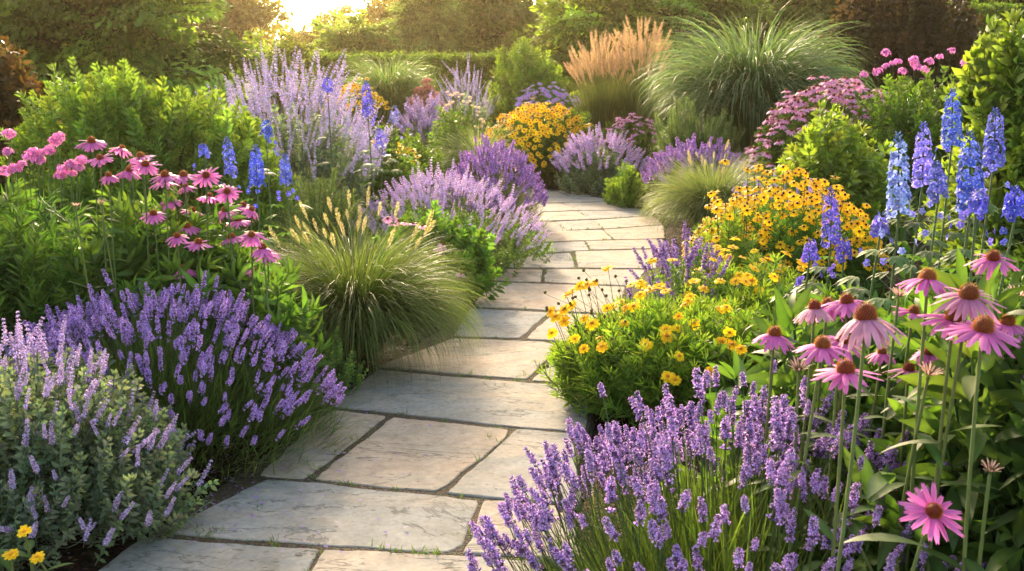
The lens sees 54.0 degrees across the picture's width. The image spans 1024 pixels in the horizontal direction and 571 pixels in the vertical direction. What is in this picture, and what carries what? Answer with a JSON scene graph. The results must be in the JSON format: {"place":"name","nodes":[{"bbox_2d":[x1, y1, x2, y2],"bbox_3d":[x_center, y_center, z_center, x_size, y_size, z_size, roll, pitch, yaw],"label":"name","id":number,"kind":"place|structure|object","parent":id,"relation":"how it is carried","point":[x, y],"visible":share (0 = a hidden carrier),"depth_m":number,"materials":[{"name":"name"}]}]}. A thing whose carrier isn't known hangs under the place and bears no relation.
{"place":"outdoors","nodes":[
{"label":"outdoors","id":0,"kind":"place"},
{"bbox_2d":[99,185,664,570],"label":"path","id":1,"kind":"structure","parent":0,"point":[531,414],"depth_m":4.43,"materials":[{"name":"stone"}]},
{"bbox_2d":[162,213,665,570],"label":"joint moss","id":2,"kind":"object","parent":1,"relation":"on","point":[395,549],"visible":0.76,"depth_m":4.27,"materials":[{"name":"green plant"}]},
{"bbox_2d":[341,48,441,141],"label":"maiden grass","id":3,"kind":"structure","parent":0,"point":[396,87],"depth_m":21.18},
{"bbox_2d":[424,119,537,185],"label":"fine grass","id":4,"kind":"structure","parent":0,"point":[467,148],"depth_m":16.29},
{"bbox_2d":[258,0,719,47],"label":"sky","id":5,"kind":"structure","parent":0,"point":[304,9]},
{"bbox_2d":[1,120,981,570],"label":"ground","id":6,"kind":"structure","parent":0,"point":[79,562],"depth_m":4.37,"materials":[{"name":"green soil"}]},
{"bbox_2d":[0,36,61,201],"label":"russet shrub","id":7,"kind":"object","parent":6,"relation":"on","point":[14,76],"visible":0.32,"depth_m":9.24,"materials":[{"name":"brown plant"}]},
{"bbox_2d":[0,185,84,371],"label":"leafy perennial","id":8,"kind":"object","parent":6,"relation":"on","point":[16,257],"visible":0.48,"depth_m":4.85,"materials":[{"name":"green plant"}]},
{"bbox_2d":[0,128,96,346],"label":"phlox plant","id":9,"kind":"object","parent":6,"relation":"on","point":[39,159],"visible":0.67,"depth_m":5.39,"materials":[{"name":"pink plant"}]},
{"bbox_2d":[3,190,182,368],"bbox_3d":[-2.097,0.051,5.056,1.171,1.083,0.984,0,11,0],"label":"leafy perennial","id":10,"kind":"object","parent":6,"relation":"on","point":[62,273],"visible":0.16,"depth_m":4.82,"materials":[{"name":"green plant"}]},
{"bbox_2d":[44,136,160,376],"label":"coneflower plant","id":11,"kind":"object","parent":6,"relation":"on","point":[95,246],"visible":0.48,"depth_m":4.76,"materials":[{"name":"green plant"}]},
{"bbox_2d":[0,311,218,570],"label":"catmint plant","id":12,"kind":"object","parent":6,"relation":"on","point":[64,427],"visible":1,"depth_m":3.45,"materials":[{"name":"green plant"}]},
{"bbox_2d":[0,0,271,130],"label":"broadleaf tree","id":13,"kind":"object","parent":6,"relation":"on","point":[86,34],"visible":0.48,"depth_m":17.06,"materials":[{"name":"green plant"}]},
{"bbox_2d":[0,56,302,248],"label":"leafy shrub","id":14,"kind":"object","parent":6,"relation":"on","point":[174,132],"visible":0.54,"depth_m":7.87,"materials":[{"name":"green plant"}]},
{"bbox_2d":[105,151,212,346],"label":"coneflower plant","id":15,"kind":"object","parent":6,"relation":"on","point":[144,166],"visible":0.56,"depth_m":4.78,"materials":[{"name":"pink plant"}]},
{"bbox_2d":[0,269,373,490],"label":"lavender bush","id":16,"kind":"object","parent":6,"relation":"on","point":[161,376],"visible":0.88,"depth_m":4.30,"materials":[{"name":"purple plant"}]},
{"bbox_2d":[123,209,250,419],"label":"coneflower plant","id":17,"kind":"object","parent":6,"relation":"on","point":[183,273],"visible":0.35,"depth_m":4.62,"materials":[{"name":"green plant"}]},
{"bbox_2d":[148,167,231,333],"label":"coneflower plant","id":18,"kind":"object","parent":6,"relation":"on","point":[205,221],"visible":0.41,"depth_m":4.87,"materials":[{"name":"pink plant"}]},
{"bbox_2d":[156,0,237,40],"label":"broadleaf tree","id":19,"kind":"object","parent":6,"relation":"on","point":[209,23],"visible":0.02,"depth_m":44.71,"materials":[{"name":"green plant"}]},
{"bbox_2d":[106,241,316,362],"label":"leafy perennial","id":20,"kind":"object","parent":6,"relation":"on","point":[290,277],"depth_m":5.12,"materials":[{"name":"green plant"}]},
{"bbox_2d":[204,183,283,313],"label":"coneflower plant","id":21,"kind":"object","parent":6,"relation":"on","point":[229,193],"visible":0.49,"depth_m":4.92,"materials":[{"name":"green plant"}]},
{"bbox_2d":[192,0,295,73],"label":"broadleaf tree","id":22,"kind":"object","parent":6,"relation":"on","point":[244,15],"visible":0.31,"depth_m":47.47,"materials":[{"name":"green plant"}]},
{"bbox_2d":[185,229,332,433],"bbox_3d":[-1.231,0.209,4.800,0.720,1.045,0.727,10,15,42],"label":"coneflower plant","id":23,"kind":"object","parent":6,"relation":"on","point":[296,319],"visible":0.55,"depth_m":4.72,"materials":[{"name":"green plant"}]},
{"bbox_2d":[240,144,286,262],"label":"delphinium","id":24,"kind":"object","parent":6,"relation":"on","point":[258,181],"visible":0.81,"depth_m":6.37,"materials":[{"name":"blue plant"}]},
{"bbox_2d":[245,119,299,268],"bbox_3d":[-1.740,-0.557,7.248,0.468,1.272,0.437,10,15,40],"label":"delphinium","id":25,"kind":"object","parent":6,"relation":"on","point":[266,130],"visible":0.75,"depth_m":7.14,"materials":[{"name":"blue plant"}]},
{"bbox_2d":[229,27,330,129],"bbox_3d":[-6.429,-5.100,26.486,3.373,3.302,3.222,0,11,0],"label":"broadleaf tree","id":26,"kind":"object","parent":6,"relation":"on","point":[289,52],"visible":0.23,"depth_m":25.88,"materials":[{"name":"green plant"}]},
{"bbox_2d":[265,153,317,269],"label":"delphinium","id":27,"kind":"object","parent":6,"relation":"on","point":[286,175],"visible":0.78,"depth_m":6.58,"materials":[{"name":"blue plant"}]},
{"bbox_2d":[194,39,396,224],"bbox_3d":[-2.229,-1.508,10.060,2.180,1.873,2.335,0,11,0],"label":"russian sage","id":28,"kind":"object","parent":6,"relation":"on","point":[315,150],"visible":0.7,"depth_m":9.93,"materials":[{"name":"purple plant"}]},
{"bbox_2d":[267,2,353,92],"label":"broadleaf tree","id":29,"kind":"object","parent":6,"relation":"on","point":[303,36],"visible":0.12,"depth_m":51.44,"materials":[{"name":"green plant"}]},
{"bbox_2d":[254,166,380,273],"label":"leafy shrub","id":30,"kind":"object","parent":6,"relation":"on","point":[310,213],"visible":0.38,"depth_m":7.77,"materials":[{"name":"green plant"}]},
{"bbox_2d":[275,305,368,408],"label":"lavender plant","id":31,"kind":"object","parent":6,"relation":"on","point":[332,356],"visible":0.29,"depth_m":5.12,"materials":[{"name":"green plant"}]},
{"bbox_2d":[301,7,410,120],"bbox_3d":[-5.375,-7.363,35.300,3.800,4.632,4.013,-10,15,-42],"label":"broadleaf tree","id":32,"kind":"object","parent":6,"relation":"on","point":[359,39],"visible":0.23,"depth_m":34.32,"materials":[{"name":"green plant"}]},
{"bbox_2d":[322,77,391,151],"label":"yellow daisies","id":33,"kind":"object","parent":6,"relation":"on","point":[358,101],"visible":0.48,"depth_m":20.06,"materials":[{"name":"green plant"}]},
{"bbox_2d":[352,79,398,231],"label":"delphinium","id":34,"kind":"object","parent":6,"relation":"on","point":[366,99],"visible":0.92,"depth_m":8.95,"materials":[{"name":"blue plant"}]},
{"bbox_2d":[254,186,498,396],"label":"fountain grass","id":35,"kind":"object","parent":6,"relation":"on","point":[369,310],"depth_m":5.63,"materials":[{"name":"plant"}]},
{"bbox_2d":[332,124,420,216],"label":"leafy shrub","id":36,"kind":"object","parent":6,"relation":"on","point":[402,165],"visible":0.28,"depth_m":11.33,"materials":[{"name":"green plant"}]},
{"bbox_2d":[390,90,451,152],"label":"catmint plant","id":37,"kind":"object","parent":6,"relation":"on","point":[421,123],"visible":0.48,"depth_m":19.07,"materials":[{"name":"purple plant"}]},
{"bbox_2d":[398,128,447,187],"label":"leafy shrub","id":38,"kind":"object","parent":6,"relation":"on","point":[424,157],"visible":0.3,"depth_m":14.81,"materials":[{"name":"green plant"}]},
{"bbox_2d":[246,49,608,131],"bbox_3d":[-2.455,-5.454,28.421,10.411,2.499,1.608,0,11,0],"label":"clipped hedge","id":39,"kind":"object","parent":6,"relation":"on","point":[485,61],"visible":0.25,"depth_m":27.81,"materials":[{"name":"green plant"}]},
{"bbox_2d":[373,0,485,122],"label":"tree","id":40,"kind":"object","parent":6,"relation":"on","point":[425,25],"visible":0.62,"depth_m":36.17,"materials":[{"name":"green plant"}]},
{"bbox_2d":[369,199,511,306],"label":"shrub","id":41,"kind":"object","parent":6,"relation":"on","point":[470,244],"visible":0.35,"depth_m":7.46,"materials":[{"name":"green plant"}]},
{"bbox_2d":[346,159,556,276],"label":"catmint plant","id":42,"kind":"object","parent":6,"relation":"on","point":[506,248],"visible":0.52,"depth_m":8.86,"materials":[{"name":"purple plant"}]},
{"bbox_2d":[427,104,477,184],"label":"leafy shrub","id":43,"kind":"object","parent":6,"relation":"on","point":[450,121],"visible":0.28,"depth_m":16.84,"materials":[{"name":"green plant"}]},
{"bbox_2d":[423,90,487,153],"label":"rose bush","id":44,"kind":"object","parent":6,"relation":"on","point":[468,116],"visible":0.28,"depth_m":18.15,"materials":[{"name":"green plant"}]},
{"bbox_2d":[433,53,500,133],"bbox_3d":[-0.929,-3.703,20.252,1.272,1.933,1.704,4,12,18],"label":"russian sage","id":45,"kind":"object","parent":6,"relation":"on","point":[473,110],"visible":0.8,"depth_m":20.16,"materials":[{"name":"purple plant"}]},
{"bbox_2d":[0,119,980,464],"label":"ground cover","id":46,"kind":"object","parent":6,"relation":"on","point":[902,233],"visible":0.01,"depth_m":8.77,"materials":[{"name":"green plant"}]},
{"bbox_2d":[444,0,545,118],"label":"broadleaf tree","id":47,"kind":"object","parent":6,"relation":"on","point":[490,24],"visible":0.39,"depth_m":39.34,"materials":[{"name":"green plant"}]},
{"bbox_2d":[437,133,555,235],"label":"lavender bush","id":48,"kind":"object","parent":6,"relation":"on","point":[494,164],"visible":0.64,"depth_m":11.34,"materials":[{"name":"purple plant"}]},
{"bbox_2d":[481,35,580,134],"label":"leafy shrub","id":49,"kind":"object","parent":6,"relation":"on","point":[509,87],"visible":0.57,"depth_m":20.54,"materials":[{"name":"green plant"}]},
{"bbox_2d":[472,97,612,186],"bbox_3d":[0.499,-2.462,17.170,2.847,1.485,2.287,0,11,0],"label":"black eyed susan","id":50,"kind":"object","parent":6,"relation":"on","point":[543,135],"visible":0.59,"depth_m":16.61,"materials":[{"name":"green plant"}]},
{"bbox_2d":[515,82,579,127],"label":"aster plant","id":51,"kind":"object","parent":6,"relation":"on","point":[554,100],"visible":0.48,"depth_m":19.32,"materials":[{"name":"purple plant"}]},
{"bbox_2d":[564,27,631,137],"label":"feather reed grass","id":52,"kind":"object","parent":6,"relation":"on","point":[598,105],"depth_m":18.07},
{"bbox_2d":[528,0,668,123],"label":"broadleaf tree","id":53,"kind":"object","parent":6,"relation":"on","point":[572,22],"visible":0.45,"depth_m":27.94,"materials":[{"name":"green plant"}]},
{"bbox_2d":[550,122,648,195],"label":"catmint plant","id":54,"kind":"object","parent":6,"relation":"on","point":[591,159],"visible":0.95,"depth_m":15.31,"materials":[{"name":"purple plant"}]},
{"bbox_2d":[602,161,656,207],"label":"leafy shrub","id":55,"kind":"object","parent":6,"relation":"on","point":[623,190],"visible":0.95,"depth_m":13.68,"materials":[{"name":"green plant"}]},
{"bbox_2d":[605,111,662,174],"bbox_3d":[2.070,-2.358,16.861,1.143,1.138,1.073,0,11,0],"label":"coneflower drift","id":56,"kind":"object","parent":6,"relation":"on","point":[642,137],"visible":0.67,"depth_m":16.72,"materials":[{"name":"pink plant"}]},
{"bbox_2d":[597,16,678,149],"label":"feather reed grass","id":57,"kind":"object","parent":6,"relation":"on","point":[631,106],"depth_m":17.75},
{"bbox_2d":[534,236,807,428],"bbox_3d":[0.897,0.237,5.125,1.507,0.811,1.289,-10,15,-42],"label":"coreopsis plant","id":58,"kind":"object","parent":6,"relation":"on","point":[649,348],"visible":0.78,"depth_m":4.87,"materials":[{"name":"green plant"}]},
{"bbox_2d":[624,220,757,312],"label":"catmint plant","id":59,"kind":"object","parent":6,"relation":"on","point":[667,267],"visible":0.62,"depth_m":6.16,"materials":[{"name":"purple plant"}]},
{"bbox_2d":[635,133,756,223],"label":"lavender bush","id":60,"kind":"object","parent":6,"relation":"on","point":[659,156],"visible":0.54,"depth_m":12.21,"materials":[{"name":"purple plant"}]},
{"bbox_2d":[616,0,777,123],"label":"broadleaf tree","id":61,"kind":"object","parent":6,"relation":"on","point":[674,9],"visible":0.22,"depth_m":29.85,"materials":[{"name":"green plant"}]},
{"bbox_2d":[653,94,748,186],"bbox_3d":[2.496,-1.744,13.174,1.280,1.526,1.247,0,11,0],"label":"sage mound","id":62,"kind":"object","parent":6,"relation":"on","point":[676,128],"visible":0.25,"depth_m":13.05,"materials":[{"name":"green plant"}]},
{"bbox_2d":[633,139,775,242],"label":"sedge clump","id":63,"kind":"object","parent":6,"relation":"on","point":[689,199],"visible":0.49,"depth_m":10.43,"materials":[{"name":"green plant"}]},
{"bbox_2d":[671,159,775,291],"bbox_3d":[1.556,-0.311,6.965,0.793,1.111,0.865,-6,12,-28],"label":"black eyed susan","id":64,"kind":"object","parent":6,"relation":"on","point":[730,228],"visible":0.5,"depth_m":6.79,"materials":[{"name":"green plant"}]},
{"bbox_2d":[465,359,993,570],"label":"lavender bush","id":65,"kind":"object","parent":6,"relation":"on","point":[667,544],"visible":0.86,"depth_m":2.32,"materials":[{"name":"purple plant"}]},
{"bbox_2d":[629,0,876,175],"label":"maiden grass","id":66,"kind":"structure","parent":6,"relation":"on","point":[743,86],"depth_m":14.26,"materials":[{"name":"plant"}]},
{"bbox_2d":[677,244,838,325],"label":"coreopsis plant","id":67,"kind":"object","parent":6,"relation":"on","point":[766,283],"visible":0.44,"depth_m":6.07,"materials":[{"name":"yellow plant"}]},
{"bbox_2d":[748,356,810,536],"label":"coneflower","id":68,"kind":"object","parent":6,"relation":"on","point":[798,368],"visible":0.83,"depth_m":2.25,"materials":[{"name":"green plant"}]},
{"bbox_2d":[667,164,894,298],"bbox_3d":[2.010,-0.392,7.478,1.580,1.051,1.859,0,11,0],"label":"black eyed susan","id":69,"kind":"object","parent":6,"relation":"on","point":[797,222],"visible":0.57,"depth_m":7.05,"materials":[{"name":"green plant"}]},
{"bbox_2d":[770,238,825,328],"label":"delphinium","id":70,"kind":"object","parent":6,"relation":"on","point":[809,257],"visible":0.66,"depth_m":4.74,"materials":[{"name":"blue plant"}]},
{"bbox_2d":[696,279,900,427],"bbox_3d":[1.482,0.297,4.756,1.284,0.727,1.039,0,11,0],"label":"leafy shrub","id":71,"kind":"object","parent":6,"relation":"on","point":[746,330],"visible":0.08,"depth_m":4.68,"materials":[{"name":"green plant"}]},
{"bbox_2d":[733,0,876,54],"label":"broadleaf tree","id":72,"kind":"object","parent":6,"relation":"on","point":[822,6],"visible":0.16,"depth_m":32.73,"materials":[{"name":"green plant"}]},
{"bbox_2d":[791,189,847,306],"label":"delphinium","id":73,"kind":"object","parent":6,"relation":"on","point":[831,228],"visible":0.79,"depth_m":4.92,"materials":[{"name":"blue plant"}]},
{"bbox_2d":[737,74,920,188],"bbox_3d":[3.892,-1.726,12.113,2.293,1.621,2.026,0,11,0],"label":"coneflower drift","id":74,"kind":"object","parent":6,"relation":"on","point":[767,151],"visible":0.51,"depth_m":11.86,"materials":[{"name":"pink plant"}]},
{"bbox_2d":[798,332,860,544],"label":"coneflower","id":75,"kind":"object","parent":6,"relation":"on","point":[835,342],"visible":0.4,"depth_m":2.27,"materials":[{"name":"pink plant"}]},
{"bbox_2d":[703,297,963,570],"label":"coneflower","id":76,"kind":"object","parent":6,"relation":"on","point":[901,478],"depth_m":2.46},
{"bbox_2d":[757,99,915,239],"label":"leafy shrub","id":77,"kind":"object","parent":6,"relation":"on","point":[860,168],"visible":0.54,"depth_m":8.92,"materials":[{"name":"green plant"}]},
{"bbox_2d":[811,237,869,295],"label":"delphinium","id":78,"kind":"object","parent":6,"relation":"on","point":[846,248],"visible":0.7,"depth_m":4.80,"materials":[{"name":"blue plant"}]},
{"bbox_2d":[803,357,883,570],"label":"coneflower","id":79,"kind":"object","parent":6,"relation":"on","point":[842,374],"visible":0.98,"depth_m":1.93,"materials":[{"name":"pink plant"}]},
{"bbox_2d":[836,211,892,302],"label":"delphinium","id":80,"kind":"object","parent":6,"relation":"on","point":[873,233],"visible":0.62,"depth_m":4.22,"materials":[{"name":"blue plant"}]},
{"bbox_2d":[715,325,1014,570],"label":"coneflower","id":81,"kind":"object","parent":6,"relation":"on","point":[872,483],"depth_m":2.18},
{"bbox_2d":[846,286,910,510],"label":"coneflower","id":82,"kind":"object","parent":6,"relation":"on","point":[889,413],"visible":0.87,"depth_m":2.35,"materials":[{"name":"green plant"}]},
{"bbox_2d":[834,300,925,570],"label":"coneflower","id":83,"kind":"object","parent":6,"relation":"on","point":[864,323],"visible":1,"depth_m":1.77,"materials":[{"name":"pink plant"}]},
{"bbox_2d":[754,298,1005,560],"bbox_3d":[1.154,0.640,2.306,1.252,1.183,1.018,0,11,0],"label":"coneflower","id":84,"kind":"object","parent":6,"relation":"on","point":[814,311],"depth_m":2.35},
{"bbox_2d":[826,361,944,570],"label":"coneflower","id":85,"kind":"object","parent":6,"relation":"on","point":[885,551],"visible":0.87,"depth_m":2.09,"materials":[{"name":"green plant"}]},
{"bbox_2d":[849,131,923,359],"bbox_3d":[1.540,0.026,4.165,0.439,1.323,0.451,7,13,33],"label":"delphinium","id":86,"kind":"object","parent":6,"relation":"on","point":[902,195],"visible":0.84,"depth_m":4.04,"materials":[{"name":"blue plant"}]},
{"bbox_2d":[808,0,984,124],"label":"hedge","id":87,"kind":"object","parent":6,"relation":"on","point":[921,30],"visible":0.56,"depth_m":18.21,"materials":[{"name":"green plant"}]},
{"bbox_2d":[853,74,952,194],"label":"leafy shrub","id":88,"kind":"object","parent":6,"relation":"on","point":[903,113],"visible":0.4,"depth_m":10.93,"materials":[{"name":"green plant"}]},
{"bbox_2d":[852,266,956,570],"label":"coneflower","id":89,"kind":"object","parent":6,"relation":"on","point":[927,278],"visible":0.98,"depth_m":2.04,"materials":[{"name":"pink plant"}]},
{"bbox_2d":[867,121,947,303],"bbox_3d":[1.851,-0.110,4.716,0.392,1.312,0.436,7,13,31],"label":"delphinium","id":90,"kind":"object","parent":6,"relation":"on","point":[923,168],"visible":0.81,"depth_m":4.57,"materials":[{"name":"blue plant"}]},
{"bbox_2d":[859,47,966,161],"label":"phlox plant","id":91,"kind":"object","parent":6,"relation":"on","point":[924,90],"visible":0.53,"depth_m":13.15,"materials":[{"name":"pink plant"}]},
{"bbox_2d":[814,247,1023,570],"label":"coneflower","id":92,"kind":"object","parent":6,"relation":"on","point":[1000,399],"depth_m":2.11,"materials":[{"name":"plant"}]},
{"bbox_2d":[894,160,954,358],"bbox_3d":[1.792,0.027,4.455,0.461,1.171,0.412,-3,11,-17],"label":"delphinium","id":93,"kind":"object","parent":6,"relation":"on","point":[939,175],"visible":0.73,"depth_m":4.29,"materials":[{"name":"blue plant"}]},
{"bbox_2d":[897,481,964,570],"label":"coneflower","id":94,"kind":"object","parent":6,"relation":"on","point":[932,512],"visible":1,"depth_m":1.83,"materials":[{"name":"pink plant"}]},
{"bbox_2d":[892,88,971,300],"bbox_3d":[2.156,-0.268,5.047,0.429,1.426,0.450,0,11,0],"label":"delphinium","id":95,"kind":"object","parent":6,"relation":"on","point":[953,140],"visible":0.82,"depth_m":4.94,"materials":[{"name":"blue plant"}]},
{"bbox_2d":[879,282,1005,568],"bbox_3d":[0.846,0.575,2.055,0.288,1.210,0.212,-2,11,-10],"label":"coneflower","id":96,"kind":"object","parent":6,"relation":"on","point":[966,298],"visible":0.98,"depth_m":1.91,"materials":[{"name":"pink plant"}]},
{"bbox_2d":[864,259,1023,365],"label":"leafy shrub","id":97,"kind":"object","parent":6,"relation":"on","point":[1016,277],"visible":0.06,"depth_m":4.22,"materials":[{"name":"green plant"}]},
{"bbox_2d":[901,308,998,570],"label":"coneflower","id":98,"kind":"object","parent":6,"relation":"on","point":[946,320],"visible":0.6,"depth_m":1.99,"materials":[{"name":"pink plant"}]},
{"bbox_2d":[894,249,1019,458],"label":"coneflower","id":99,"kind":"object","parent":6,"relation":"on","point":[991,259],"visible":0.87,"depth_m":2.17,"materials":[{"name":"pink plant"}]},
{"bbox_2d":[917,129,1006,349],"bbox_3d":[1.750,0.045,4.003,0.455,1.324,0.381,11,15,44],"label":"delphinium","id":100,"kind":"object","parent":6,"relation":"on","point":[970,183],"visible":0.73,"depth_m":3.88,"materials":[{"name":"blue plant"}]},
{"bbox_2d":[912,8,1023,287],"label":"shrub","id":101,"kind":"object","parent":6,"relation":"on","point":[994,77],"visible":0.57,"depth_m":6.22,"materials":[{"name":"green plant"}]},
{"bbox_2d":[916,314,1021,570],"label":"coneflower","id":102,"kind":"object","parent":6,"relation":"on","point":[984,331],"visible":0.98,"depth_m":1.85,"materials":[{"name":"pink plant"}]},
{"bbox_2d":[935,107,1009,283],"bbox_3d":[2.119,-0.152,4.620,0.504,1.324,0.333,-6,12,-28],"label":"delphinium","id":103,"kind":"object","parent":6,"relation":"on","point":[990,161],"visible":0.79,"depth_m":4.45,"materials":[{"name":"blue plant"}]},
{"bbox_2d":[940,188,1011,315],"bbox_3d":[1.746,0.177,3.834,0.460,1.109,0.385,-8,13,-35],"label":"delphinium","id":104,"kind":"object","parent":6,"relation":"on","point":[977,205],"visible":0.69,"depth_m":3.70,"materials":[{"name":"blue plant"}]},
{"bbox_2d":[944,0,1023,48],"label":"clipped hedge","id":105,"kind":"object","parent":6,"relation":"on","point":[990,9],"visible":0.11,"depth_m":22.72,"materials":[{"name":"green plant"}]},
{"bbox_2d":[977,457,1003,565],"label":"coneflower","id":106,"kind":"object","parent":6,"relation":"on","point":[990,469],"visible":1,"depth_m":1.87,"materials":[{"name":"green plant"}]},
{"bbox_2d":[998,185,1023,306],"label":"delphinium","id":107,"kind":"object","parent":6,"relation":"on","point":[1012,198],"visible":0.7,"depth_m":3.90,"materials":[{"name":"blue plant"}]},
{"bbox_2d":[638,285,1020,565],"bbox_3d":[0.976,0.531,2.689,1.225,1.079,1.167,0,11,0],"label":"coneflower","id":108,"kind":"object","parent":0,"point":[784,376],"depth_m":2.71,"materials":[{"name":"plant"}]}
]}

